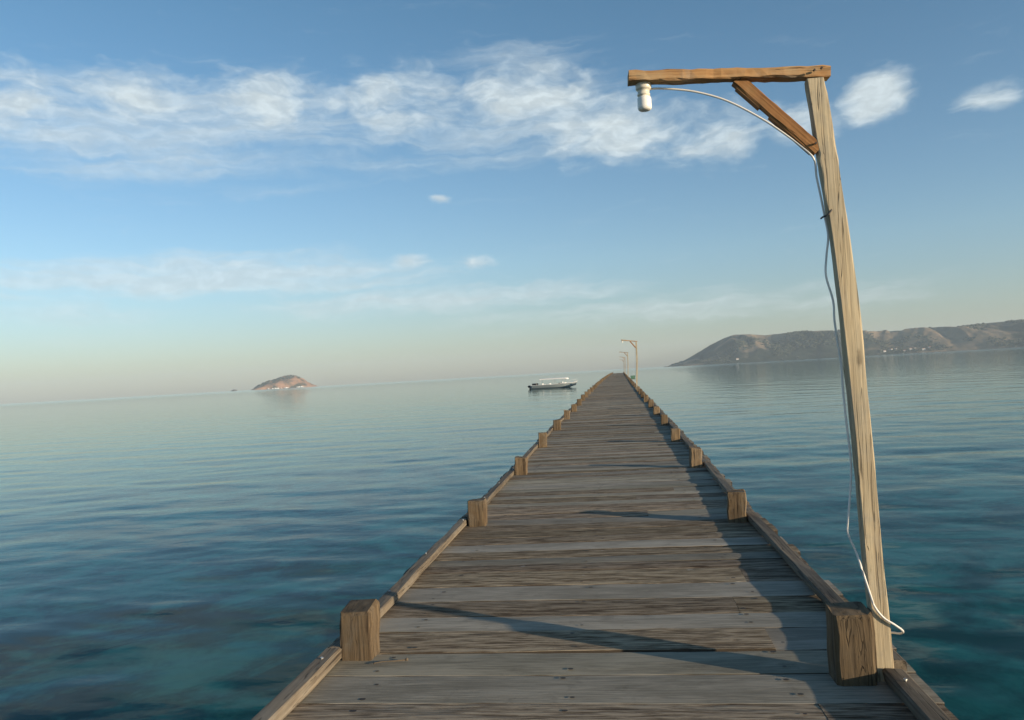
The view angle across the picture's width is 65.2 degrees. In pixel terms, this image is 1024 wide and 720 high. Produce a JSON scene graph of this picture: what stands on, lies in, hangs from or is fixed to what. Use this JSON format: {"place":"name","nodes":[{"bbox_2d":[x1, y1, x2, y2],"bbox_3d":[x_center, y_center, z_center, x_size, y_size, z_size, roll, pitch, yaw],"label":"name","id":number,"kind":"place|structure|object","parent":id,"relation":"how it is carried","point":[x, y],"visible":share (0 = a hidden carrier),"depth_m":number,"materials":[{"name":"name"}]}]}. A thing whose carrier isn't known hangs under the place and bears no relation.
{"place":"outdoors","nodes":[
{"label":"outdoors","id":0,"kind":"place"},
{"bbox_2d":[252,375,315,389],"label":"island","id":1,"kind":"structure","parent":0,"point":[294,382],"depth_m":3747.49,"materials":[{"name":"brown stone"}]},
{"bbox_2d":[254,375,299,387],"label":"island scrub","id":2,"kind":"object","parent":1,"relation":"on","point":[273,380],"visible":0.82,"depth_m":3776.12,"materials":[{"name":"plant"}]},
{"bbox_2d":[0,395,1023,719],"bbox_3d":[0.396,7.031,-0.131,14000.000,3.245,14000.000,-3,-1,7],"label":"seabed","id":3,"kind":"structure","parent":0,"point":[188,599],"depth_m":29.27,"materials":[{"name":"teal sand"}]},
{"bbox_2d":[251,372,957,719],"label":"wooden pier","id":4,"kind":"structure","parent":3,"relation":"on","point":[612,546],"depth_m":4.85,"materials":[{"name":"brown wood"}]},
{"bbox_2d":[373,658,407,663],"bbox_3d":[-0.645,1.599,4.250,0.186,0.015,0.016,-3,-1,-7],"label":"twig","id":5,"kind":"object","parent":4,"relation":"on","point":[405,659],"visible":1,"depth_m":4.25,"materials":[{"name":"brown wood"}]},
{"bbox_2d":[621,339,637,389],"bbox_3d":[6.918,0.789,46.467,0.934,4.021,0.136,-3,-1,4],"label":"lamp post","id":6,"kind":"object","parent":4,"relation":"attached to","point":[636,358],"visible":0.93,"depth_m":46.43,"materials":[{"name":"beige wood"}]},
{"bbox_2d":[628,65,903,681],"bbox_3d":[1.210,0.560,3.748,1.100,3.942,0.127,-3,-1,4],"label":"lamp post","id":7,"kind":"object","parent":4,"relation":"attached to","point":[819,143],"visible":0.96,"depth_m":3.72,"materials":[{"name":"beige wood"}]},
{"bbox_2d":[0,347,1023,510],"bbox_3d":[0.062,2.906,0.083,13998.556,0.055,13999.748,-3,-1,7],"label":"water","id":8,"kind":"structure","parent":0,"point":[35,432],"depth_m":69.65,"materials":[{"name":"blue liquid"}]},
{"bbox_2d":[528,377,577,388],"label":"motor boat","id":9,"kind":"object","parent":8,"relation":"on","point":[563,384],"visible":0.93,"depth_m":149.78,"materials":[{"name":"grey paint"}]},
{"bbox_2d":[0,0,1023,403],"label":"sky","id":10,"kind":"structure","parent":0,"point":[197,196],"materials":[{"name":"blue"}]},
{"bbox_2d":[667,320,1023,366],"bbox_3d":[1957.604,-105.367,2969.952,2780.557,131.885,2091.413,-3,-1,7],"label":"headland","id":11,"kind":"structure","parent":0,"point":[949,337],"depth_m":2854.02,"materials":[{"name":"stone"}]},
{"bbox_2d":[669,319,1023,365],"bbox_3d":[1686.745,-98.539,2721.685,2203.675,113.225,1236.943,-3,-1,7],"label":"headland scrub","id":12,"kind":"object","parent":11,"relation":"on","point":[792,348],"visible":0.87,"depth_m":2917.02,"materials":[{"name":"plant"}]}
]}

